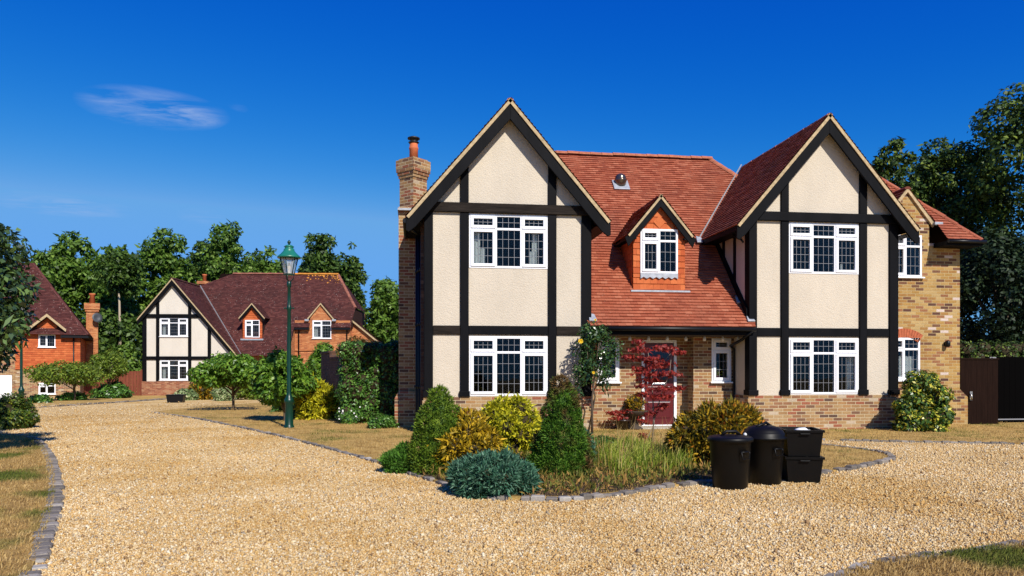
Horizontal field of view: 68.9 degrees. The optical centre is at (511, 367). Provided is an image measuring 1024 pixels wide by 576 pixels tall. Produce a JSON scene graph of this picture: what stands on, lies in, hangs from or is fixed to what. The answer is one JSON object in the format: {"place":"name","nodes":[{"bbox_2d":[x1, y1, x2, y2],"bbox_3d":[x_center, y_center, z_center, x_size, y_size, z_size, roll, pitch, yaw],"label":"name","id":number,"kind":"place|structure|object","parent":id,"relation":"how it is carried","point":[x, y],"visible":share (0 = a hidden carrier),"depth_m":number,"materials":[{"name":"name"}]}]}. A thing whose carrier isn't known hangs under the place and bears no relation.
{"place":"outdoors","nodes":[
{"label":"outdoors","id":0,"kind":"place"},
{"bbox_2d":[0,435,55,575],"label":"lawn","id":1,"kind":"structure","parent":0,"point":[7,550],"depth_m":7.29,"materials":[{"name":"plant"}]},
{"bbox_2d":[0,223,43,372],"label":"tree","id":2,"kind":"object","parent":1,"relation":"on","point":[12,313],"visible":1,"depth_m":11.98,"materials":[{"name":"green plant"}]},
{"bbox_2d":[29,395,235,406],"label":"lawn","id":3,"kind":"structure","parent":0,"point":[93,400],"depth_m":36.77,"materials":[{"name":"beige plant"}]},
{"bbox_2d":[18,298,27,397],"bbox_3d":[-19.618,-0.699,29.854,0.550,4.511,0.550,0,0,-8],"label":"street lamp","id":4,"kind":"object","parent":3,"relation":"on","point":[21,389],"visible":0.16,"depth_m":29.82,"materials":[{"name":"green metal"}]},
{"bbox_2d":[27,394,53,402],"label":"shrub","id":5,"kind":"object","parent":3,"relation":"on","point":[41,398],"visible":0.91,"depth_m":33.36,"materials":[{"name":"green plant"}]},
{"bbox_2d":[27,248,65,301],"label":"broadleaf tree","id":6,"kind":"object","parent":3,"relation":"on","point":[37,257],"visible":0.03,"depth_m":53.79,"materials":[{"name":"green plant"}]},
{"bbox_2d":[0,263,102,397],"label":"tile hung house","id":7,"kind":"structure","parent":3,"relation":"on","point":[59,331],"depth_m":40.98,"materials":[{"name":"brick"}]},
{"bbox_2d":[0,375,11,397],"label":"garage door","id":8,"kind":"structure","parent":7,"relation":"in","point":[5,380],"depth_m":40.04,"materials":[{"name":"white plastic"}]},
{"bbox_2d":[37,334,55,347],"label":"window","id":9,"kind":"structure","parent":7,"relation":"in","point":[44,341],"depth_m":40.85,"materials":[{"name":"white plastic"}]},
{"bbox_2d":[38,383,55,394],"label":"window","id":10,"kind":"structure","parent":7,"relation":"in","point":[50,389],"depth_m":40.78,"materials":[{"name":"white plastic"}]},
{"bbox_2d":[23,360,106,399],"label":"tree","id":11,"kind":"object","parent":3,"relation":"on","point":[73,374],"visible":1,"depth_m":36.06,"materials":[{"name":"green plant"}]},
{"bbox_2d":[55,391,87,400],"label":"shrub","id":12,"kind":"object","parent":3,"relation":"on","point":[67,396],"visible":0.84,"depth_m":36.99,"materials":[{"name":"green plant"}]},
{"bbox_2d":[86,349,128,397],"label":"tree","id":13,"kind":"object","parent":3,"relation":"on","point":[100,362],"visible":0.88,"depth_m":40.03,"materials":[{"name":"green plant"}]},
{"bbox_2d":[86,378,133,398],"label":"green shrub","id":14,"kind":"object","parent":3,"relation":"on","point":[116,389],"visible":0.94,"depth_m":40.36,"materials":[{"name":"green plant"}]},
{"bbox_2d":[84,370,141,395],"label":"panel fence","id":15,"kind":"object","parent":3,"relation":"on","point":[131,379],"visible":0.23,"depth_m":45.91,"materials":[{"name":"brown wood"}]},
{"bbox_2d":[93,249,144,344],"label":"slender tree","id":16,"kind":"object","parent":3,"relation":"on","point":[119,272],"visible":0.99,"depth_m":52.51,"materials":[{"name":"green plant"}]},
{"bbox_2d":[107,340,141,394],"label":"tree","id":17,"kind":"object","parent":3,"relation":"on","point":[129,352],"visible":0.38,"depth_m":47.89,"materials":[{"name":"green plant"}]},
{"bbox_2d":[0,397,1023,575],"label":"gravel drive","id":18,"kind":"structure","parent":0,"point":[186,402],"depth_m":8.54,"materials":[{"name":"beige gravel"}]},
{"bbox_2d":[0,433,64,575],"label":"kerb","id":19,"kind":"structure","parent":18,"relation":"on","point":[43,551],"depth_m":6.92,"materials":[{"name":"stone"}]},
{"bbox_2d":[32,398,166,408],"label":"kerb","id":20,"kind":"structure","parent":18,"relation":"on","point":[104,402],"depth_m":33.06,"materials":[{"name":"stone"}]},
{"bbox_2d":[166,394,185,402],"bbox_3d":[-15.495,1.409,34.433,0.800,0.380,0.440,0,0,-8],"label":"plant trough","id":21,"kind":"object","parent":18,"relation":"on","point":[174,398],"visible":1,"depth_m":34.26,"materials":[{"name":"black"}]},
{"bbox_2d":[174,388,198,400],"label":"variegated shrub","id":22,"kind":"object","parent":18,"relation":"on","point":[191,394],"visible":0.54,"depth_m":37.62,"materials":[{"name":"green plant"}]},
{"bbox_2d":[188,382,217,399],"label":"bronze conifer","id":23,"kind":"object","parent":18,"relation":"on","point":[204,394],"visible":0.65,"depth_m":38.20,"materials":[{"name":"plant"}]},
{"bbox_2d":[210,387,236,400],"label":"variegated shrub","id":24,"kind":"object","parent":18,"relation":"on","point":[221,394],"visible":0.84,"depth_m":36.60,"materials":[{"name":"plant"}]},
{"bbox_2d":[231,386,258,399],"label":"shrub","id":25,"kind":"object","parent":18,"relation":"on","point":[242,393],"visible":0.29,"depth_m":38.19,"materials":[{"name":"green plant"}]},
{"bbox_2d":[303,341,337,379],"bbox_3d":[-8.074,0.294,32.233,1.882,2.934,1.640,0,0,-8],"label":"green shrub","id":26,"kind":"object","parent":18,"relation":"on","point":[313,363],"visible":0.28,"depth_m":31.80,"materials":[{"name":"green plant"}]},
{"bbox_2d":[151,412,494,500],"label":"lawn kerb","id":27,"kind":"structure","parent":18,"relation":"on","point":[431,479],"depth_m":13.25,"materials":[{"name":"stone"}]},
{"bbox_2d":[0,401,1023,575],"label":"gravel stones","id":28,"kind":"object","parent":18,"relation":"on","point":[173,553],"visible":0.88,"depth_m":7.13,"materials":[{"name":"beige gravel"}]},
{"bbox_2d":[494,444,895,501],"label":"bed kerb","id":29,"kind":"structure","parent":18,"relation":"on","point":[582,496],"depth_m":8.80,"materials":[{"name":"stone"}]},
{"bbox_2d":[707,430,753,489],"bbox_3d":[2.639,1.098,9.033,0.540,0.704,0.567,0,0,-8],"label":"dustbin","id":30,"kind":"object","parent":18,"relation":"on","point":[730,458],"visible":0.99,"depth_m":8.84,"materials":[{"name":"black plastic"}]},
{"bbox_2d":[742,421,786,484],"bbox_3d":[3.166,1.059,9.389,0.542,0.782,0.542,0,0,24],"label":"dustbin","id":31,"kind":"object","parent":18,"relation":"on","point":[766,455],"visible":0.81,"depth_m":9.19,"materials":[{"name":"black plastic"}]},
{"bbox_2d":[782,454,824,482],"bbox_3d":[3.702,1.282,9.623,0.480,0.333,0.596,0,0,7],"label":"recycling box","id":32,"kind":"object","parent":18,"relation":"on","point":[799,469],"visible":0.69,"depth_m":9.37,"materials":[{"name":"black plastic"}]},
{"bbox_2d":[776,426,824,456],"bbox_3d":[3.702,0.945,9.623,0.480,0.333,0.596,0,0,7],"label":"recycling box","id":33,"kind":"object","parent":32,"relation":"on","point":[808,442],"visible":0.86,"depth_m":9.37,"materials":[{"name":"black plastic"}]},
{"bbox_2d":[822,438,1023,444],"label":"path kerb","id":34,"kind":"structure","parent":18,"relation":"on","point":[929,441],"depth_m":14.38,"materials":[{"name":"stone"}]},
{"bbox_2d":[824,539,1023,575],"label":"kerb","id":35,"kind":"structure","parent":18,"relation":"on","point":[840,571],"depth_m":5.54,"materials":[{"name":"stone"}]},
{"bbox_2d":[0,0,1023,335],"label":"sky","id":36,"kind":"structure","parent":0,"point":[121,120],"materials":[{"name":"blue"}]},
{"bbox_2d":[0,400,1023,575],"bbox_3d":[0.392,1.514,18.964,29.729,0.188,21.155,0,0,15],"label":"front lawn","id":37,"kind":"structure","parent":0,"point":[513,497],"depth_m":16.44,"materials":[{"name":"brown plant"}]},
{"bbox_2d":[185,350,259,409],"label":"tree","id":38,"kind":"object","parent":37,"relation":"on","point":[223,370],"visible":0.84,"depth_m":25.29,"materials":[{"name":"green plant"}]},
{"bbox_2d":[270,401,294,411],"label":"green shrub","id":39,"kind":"object","parent":37,"relation":"on","point":[279,409],"visible":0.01,"depth_m":24.57,"materials":[{"name":"green plant"}]},
{"bbox_2d":[247,345,322,420],"bbox_3d":[-6.156,0.460,20.066,1.940,2.189,1.658,0,0,8],"label":"tree","id":40,"kind":"object","parent":37,"relation":"on","point":[268,373],"visible":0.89,"depth_m":19.70,"materials":[{"name":"green plant"}]},
{"bbox_2d":[277,240,300,427],"bbox_3d":[-5.317,-0.805,17.807,0.550,4.511,0.550,0,0,-8],"label":"street lamp","id":41,"kind":"object","parent":37,"relation":"on","point":[288,253],"visible":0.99,"depth_m":17.76,"materials":[{"name":"green metal"}]},
{"bbox_2d":[293,405,296,417],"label":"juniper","id":42,"kind":"object","parent":37,"relation":"on","point":[294,412],"visible":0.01,"depth_m":21.13,"materials":[{"name":"plant"}]},
{"bbox_2d":[293,372,340,419],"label":"yellow conifer","id":43,"kind":"object","parent":37,"relation":"on","point":[320,402],"visible":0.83,"depth_m":20.52,"materials":[{"name":"yellow plant"}]},
{"bbox_2d":[320,351,340,409],"bbox_3d":[-5.546,0.490,23.706,0.311,2.120,6.803,0,0,-21],"label":"fence","id":44,"kind":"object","parent":37,"relation":"on","point":[329,366],"depth_m":24.65,"materials":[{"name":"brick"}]},
{"bbox_2d":[335,406,365,423],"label":"flowering shrub","id":45,"kind":"object","parent":37,"relation":"on","point":[350,418],"visible":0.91,"depth_m":18.94,"materials":[{"name":"green plant"}]},
{"bbox_2d":[333,339,398,423],"bbox_3d":[-3.765,0.391,20.340,2.005,2.374,2.870,0,0,-8],"label":"clipped hedge","id":46,"kind":"object","parent":37,"relation":"on","point":[368,373],"visible":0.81,"depth_m":19.14,"materials":[{"name":"green plant"}]},
{"bbox_2d":[367,412,399,428],"bbox_3d":[-3.051,1.272,17.690,0.824,0.474,0.756,0,0,-8],"label":"shrub","id":47,"kind":"object","parent":37,"relation":"on","point":[381,421],"visible":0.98,"depth_m":17.52,"materials":[{"name":"green plant"}]},
{"bbox_2d":[419,460,711,494],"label":"bed soil","id":48,"kind":"structure","parent":37,"relation":"on","point":[616,487],"depth_m":9.14,"materials":[{"name":"brown soil"}]},
{"bbox_2d":[378,439,417,473],"bbox_3d":[-1.538,1.252,10.377,0.688,0.529,0.612,0,0,-8],"label":"shrub","id":49,"kind":"object","parent":48,"relation":"on","point":[393,460],"visible":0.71,"depth_m":10.22,"materials":[{"name":"green plant"}]},
{"bbox_2d":[402,384,464,474],"bbox_3d":[-0.973,0.841,10.285,1.073,1.282,1.036,0,0,-8],"label":"dwarf conifer","id":50,"kind":"object","parent":48,"relation":"on","point":[435,416],"visible":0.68,"depth_m":10.09,"materials":[{"name":"green plant"}]},
{"bbox_2d":[427,406,506,472],"bbox_3d":[-0.669,1.039,10.207,1.262,1.042,1.216,0,0,-8],"label":"golden conifer","id":51,"kind":"object","parent":48,"relation":"on","point":[475,434],"visible":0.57,"depth_m":9.95,"materials":[{"name":"yellow plant"}]},
{"bbox_2d":[444,445,542,499],"bbox_3d":[-0.211,1.201,8.534,1.154,0.699,1.138,0,0,-8],"label":"juniper","id":52,"kind":"object","parent":48,"relation":"on","point":[491,473],"visible":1,"depth_m":8.29,"materials":[{"name":"teal plant"}]},
{"bbox_2d":[473,392,541,455],"bbox_3d":[0.019,0.999,12.111,1.328,1.239,1.147,0,0,-8],"label":"shrub","id":53,"kind":"object","parent":48,"relation":"on","point":[514,420],"visible":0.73,"depth_m":11.86,"materials":[{"name":"yellow plant"}]},
{"bbox_2d":[526,373,595,477],"bbox_3d":[0.664,0.773,9.975,0.985,1.448,1.011,0,0,-8],"label":"dwarf conifer","id":54,"kind":"object","parent":48,"relation":"on","point":[562,435],"visible":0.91,"depth_m":9.79,"materials":[{"name":"green plant"}]},
{"bbox_2d":[418,437,711,494],"bbox_3d":[1.083,1.359,11.005,5.179,0.438,4.340,0,0,-33],"label":"ground cover","id":55,"kind":"object","parent":48,"relation":"on","point":[627,479],"visible":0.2,"depth_m":9.37,"materials":[{"name":"plant"}]},
{"bbox_2d":[581,427,597,458],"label":"juniper","id":56,"kind":"object","parent":48,"relation":"on","point":[592,441],"visible":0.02,"depth_m":10.99,"materials":[{"name":"green plant"}]},
{"bbox_2d":[589,435,616,445],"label":"shrub","id":57,"kind":"object","parent":48,"relation":"on","point":[603,437],"visible":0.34,"depth_m":13.05,"materials":[{"name":"green plant"}]},
{"bbox_2d":[582,415,696,468],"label":"seed stems","id":58,"kind":"object","parent":48,"relation":"on","point":[631,440],"visible":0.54,"depth_m":10.92,"materials":[{"name":"plant"}]},
{"bbox_2d":[592,432,697,479],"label":"tall grass","id":59,"kind":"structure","parent":48,"relation":"on","point":[639,455],"depth_m":10.44,"materials":[{"name":"green plant"}]},
{"bbox_2d":[621,338,686,439],"bbox_3d":[2.501,0.459,13.316,1.180,1.985,0.730,0,0,-8],"label":"japanese maple","id":60,"kind":"object","parent":48,"relation":"on","point":[665,348],"visible":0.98,"depth_m":13.27,"materials":[{"name":"red plant"}]},
{"bbox_2d":[663,395,764,467],"bbox_3d":[2.978,0.969,10.839,1.586,1.227,1.323,0,0,13],"label":"bronze conifer","id":61,"kind":"object","parent":48,"relation":"on","point":[705,420],"visible":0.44,"depth_m":10.54,"materials":[{"name":"yellow plant"}]},
{"bbox_2d":[569,319,623,432],"bbox_3d":[1.839,0.185,16.181,1.190,2.479,0.795,0,0,-8],"label":"climbing rose","id":62,"kind":"object","parent":37,"relation":"on","point":[589,370],"visible":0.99,"depth_m":16.11,"materials":[{"name":"green plant"}]},
{"bbox_2d":[616,419,629,429],"bbox_3d":[2.557,1.302,17.201,0.330,0.235,0.330,0,0,-8],"label":"plant pot","id":63,"kind":"object","parent":37,"relation":"on","point":[624,423],"visible":0.88,"depth_m":17.09,"materials":[{"name":"black"}]},
{"bbox_2d":[604,409,646,421],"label":"japanese maple","id":64,"kind":"object","parent":63,"relation":"in","point":[617,413],"visible":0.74,"depth_m":17.13,"materials":[{"name":"red plant"}]},
{"bbox_2d":[623,410,647,429],"bbox_3d":[2.864,1.205,17.322,0.620,0.430,0.620,0,0,-8],"label":"bowl planter","id":65,"kind":"object","parent":37,"relation":"on","point":[634,415],"visible":0.84,"depth_m":17.18,"materials":[{"name":"stone"}]},
{"bbox_2d":[624,392,645,410],"bbox_3d":[2.893,0.824,17.288,0.551,0.584,0.612,0,0,-8],"label":"topiary ball","id":66,"kind":"object","parent":65,"relation":"in","point":[634,403],"visible":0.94,"depth_m":17.20,"materials":[{"name":"yellow plant"}]},
{"bbox_2d":[890,369,956,431],"bbox_3d":[9.247,0.779,16.888,1.366,1.543,1.027,0,0,-8],"label":"variegated shrub","id":67,"kind":"object","parent":37,"relation":"on","point":[922,402],"visible":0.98,"depth_m":16.64,"materials":[{"name":"green plant"}]},
{"bbox_2d":[960,339,1023,357],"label":"clipped hedge","id":68,"kind":"object","parent":37,"relation":"on","point":[983,349],"visible":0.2,"depth_m":20.18,"materials":[{"name":"green plant"}]},
{"bbox_2d":[986,357,1023,422],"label":"garage gate","id":69,"kind":"structure","parent":37,"relation":"on","point":[1010,389],"depth_m":19.46,"materials":[{"name":"black"}]},
{"bbox_2d":[853,545,1023,575],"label":"lawn","id":70,"kind":"structure","parent":0,"point":[887,567],"depth_m":5.34,"materials":[{"name":"plant"}]},
{"bbox_3d":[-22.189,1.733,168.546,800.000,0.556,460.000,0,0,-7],"label":"ground","id":71,"kind":"structure","parent":0,"visible":0},
{"bbox_2d":[41,230,99,320],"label":"broadleaf tree","id":72,"kind":"object","parent":71,"relation":"on","point":[66,266],"visible":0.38,"depth_m":57.15,"materials":[{"name":"green plant"}]},
{"bbox_2d":[74,297,143,375],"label":"broadleaf tree","id":73,"kind":"object","parent":71,"relation":"on","point":[111,332],"visible":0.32,"depth_m":53.23,"materials":[{"name":"green plant"}]},
{"bbox_2d":[79,243,141,344],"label":"broadleaf tree","id":74,"kind":"object","parent":71,"relation":"on","point":[100,291],"visible":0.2,"depth_m":55.78,"materials":[{"name":"green plant"}]},
{"bbox_2d":[134,226,195,340],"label":"broadleaf tree","id":75,"kind":"object","parent":71,"relation":"on","point":[158,258],"visible":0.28,"depth_m":59.75,"materials":[{"name":"green plant"}]},
{"bbox_2d":[182,239,214,282],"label":"broadleaf tree","id":76,"kind":"object","parent":71,"relation":"on","point":[194,259],"visible":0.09,"depth_m":66.29,"materials":[{"name":"green plant"}]},
{"bbox_2d":[193,219,255,284],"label":"broadleaf tree","id":77,"kind":"object","parent":71,"relation":"on","point":[227,261],"visible":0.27,"depth_m":62.70,"materials":[{"name":"green plant"}]},
{"bbox_2d":[241,248,263,266],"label":"broadleaf tree","id":78,"kind":"object","parent":71,"relation":"on","point":[257,253],"visible":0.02,"depth_m":68.16,"materials":[{"name":"green plant"}]},
{"bbox_2d":[137,272,381,395],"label":"tudor house","id":79,"kind":"structure","parent":71,"relation":"on","point":[186,326],"depth_m":48.02,"materials":[{"name":"brown tile"}]},
{"bbox_2d":[159,360,187,380],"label":"window","id":80,"kind":"structure","parent":79,"relation":"in","point":[170,370],"depth_m":46.10,"materials":[{"name":"white plastic"}]},
{"bbox_2d":[160,318,187,336],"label":"window","id":81,"kind":"structure","parent":79,"relation":"in","point":[169,327],"depth_m":46.10,"materials":[{"name":"white plastic"}]},
{"bbox_2d":[245,320,259,337],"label":"window","id":82,"kind":"structure","parent":79,"relation":"in","point":[251,326],"depth_m":47.47,"materials":[{"name":"white plastic"}]},
{"bbox_2d":[309,318,336,338],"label":"window","id":83,"kind":"structure","parent":79,"relation":"in","point":[321,329],"depth_m":48.68,"materials":[{"name":"white plastic"}]},
{"bbox_2d":[243,245,285,272],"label":"broadleaf tree","id":84,"kind":"object","parent":71,"relation":"on","point":[266,266],"visible":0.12,"depth_m":60.46,"materials":[{"name":"green plant"}]},
{"bbox_2d":[296,232,339,272],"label":"broadleaf tree","id":85,"kind":"object","parent":71,"relation":"on","point":[319,257],"visible":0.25,"depth_m":63.61,"materials":[{"name":"green plant"}]},
{"bbox_2d":[334,254,345,278],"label":"broadleaf tree","id":86,"kind":"object","parent":71,"relation":"on","point":[340,260],"depth_m":70.16,"materials":[{"name":"green plant"}]},
{"bbox_2d":[332,241,370,323],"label":"broadleaf tree","id":87,"kind":"object","parent":71,"relation":"on","point":[352,274],"visible":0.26,"depth_m":62.33,"materials":[{"name":"green plant"}]},
{"bbox_2d":[347,335,373,342],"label":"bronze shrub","id":88,"kind":"object","parent":71,"relation":"on","point":[355,339],"visible":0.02,"depth_m":29.41,"materials":[{"name":"brown plant"}]},
{"bbox_2d":[363,275,398,343],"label":"broadleaf tree","id":89,"kind":"object","parent":71,"relation":"on","point":[382,325],"visible":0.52,"depth_m":50.51,"materials":[{"name":"green plant"}]},
{"bbox_2d":[395,97,986,430],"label":"tudor house","id":90,"kind":"structure","parent":71,"relation":"on","point":[808,276],"depth_m":17.42,"materials":[{"name":"paint"}]},
{"bbox_2d":[469,214,547,268],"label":"window","id":91,"kind":"structure","parent":90,"relation":"in","point":[495,240],"depth_m":16.52,"materials":[{"name":"white plastic"}]},
{"bbox_2d":[469,336,547,395],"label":"window","id":92,"kind":"structure","parent":90,"relation":"in","point":[498,365],"depth_m":17.95,"materials":[{"name":"white plastic"}]},
{"bbox_2d":[596,338,621,383],"bbox_3d":[2.215,-0.165,17.955,1.120,1.390,0.975,0,0,-7],"label":"window","id":93,"kind":"structure","parent":90,"relation":"in","point":[615,380],"depth_m":17.54,"materials":[{"name":"white plastic"}]},
{"bbox_2d":[641,340,676,425],"bbox_3d":[3.567,0.385,18.110,0.920,2.130,0.160,0,0,-7],"label":"door","id":94,"kind":"structure","parent":90,"relation":"in","point":[664,416],"depth_m":18.12,"materials":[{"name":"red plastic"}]},
{"bbox_2d":[640,229,677,273],"bbox_3d":[3.428,-2.743,17.779,1.030,1.162,0.534,0,0,-7],"label":"window","id":95,"kind":"structure","parent":90,"relation":"in","point":[658,247],"depth_m":17.60,"materials":[{"name":"white plastic"}]},
{"bbox_2d":[716,367,723,375],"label":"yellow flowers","id":96,"kind":"object","parent":90,"relation":"in","point":[719,372],"visible":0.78,"depth_m":18.03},
{"bbox_2d":[710,338,732,382],"bbox_3d":[4.967,-0.165,18.317,1.090,1.390,0.975,0,0,-7],"label":"window","id":97,"kind":"structure","parent":90,"relation":"in","point":[716,349],"depth_m":17.89,"materials":[{"name":"white plastic"}]},
{"bbox_2d":[789,222,858,274],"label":"window","id":98,"kind":"structure","parent":90,"relation":"in","point":[814,248],"depth_m":17.49,"materials":[{"name":"white plastic"}]},
{"bbox_2d":[789,338,858,394],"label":"window","id":99,"kind":"structure","parent":90,"relation":"in","point":[816,365],"depth_m":17.65,"materials":[{"name":"white plastic"}]},
{"bbox_2d":[898,338,919,381],"bbox_3d":[9.666,-0.200,18.936,1.470,1.400,0.975,0,0,-7],"label":"window","id":100,"kind":"structure","parent":90,"relation":"in","point":[908,349],"depth_m":18.68,"materials":[{"name":"white plastic"}]},
{"bbox_2d":[898,230,929,278],"bbox_3d":[9.711,-2.755,18.942,1.480,1.390,0.975,0,0,-7],"label":"window","id":101,"kind":"structure","parent":90,"relation":"in","point":[909,256],"depth_m":18.60,"materials":[{"name":"white plastic"}]},
{"bbox_2d":[960,358,998,423],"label":"side gate","id":102,"kind":"structure","parent":90,"relation":"attached to","point":[979,383],"depth_m":18.89,"materials":[{"name":"brown wood"}]},
{"bbox_2d":[871,136,920,198],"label":"broadleaf tree","id":103,"kind":"object","parent":71,"relation":"on","point":[888,172],"visible":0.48,"depth_m":28.90,"materials":[{"name":"green plant"}]},
{"bbox_2d":[906,137,1018,257],"bbox_3d":[19.397,-4.176,32.880,5.221,11.625,5.026,0,0,-8],"label":"broadleaf tree","id":104,"kind":"object","parent":71,"relation":"on","point":[937,177],"visible":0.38,"depth_m":31.73,"materials":[{"name":"green plant"}]},
{"bbox_2d":[960,227,1023,343],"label":"broadleaf tree","id":105,"kind":"object","parent":71,"relation":"on","point":[989,268],"visible":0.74,"depth_m":24.58,"materials":[{"name":"green plant"}]},
{"bbox_2d":[960,82,1023,298],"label":"broadleaf tree","id":106,"kind":"object","parent":71,"relation":"on","point":[1014,127],"visible":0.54,"depth_m":30.19,"materials":[{"name":"green plant"}]},
{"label":"left bed","id":107,"kind":"structure","parent":0,"visible":0},
{"bbox_2d":[0,391,40,429],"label":"variegated shrub","id":108,"kind":"object","parent":107,"relation":"on","point":[17,411],"visible":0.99,"depth_m":17.70,"materials":[{"name":"green plant"}]}
]}

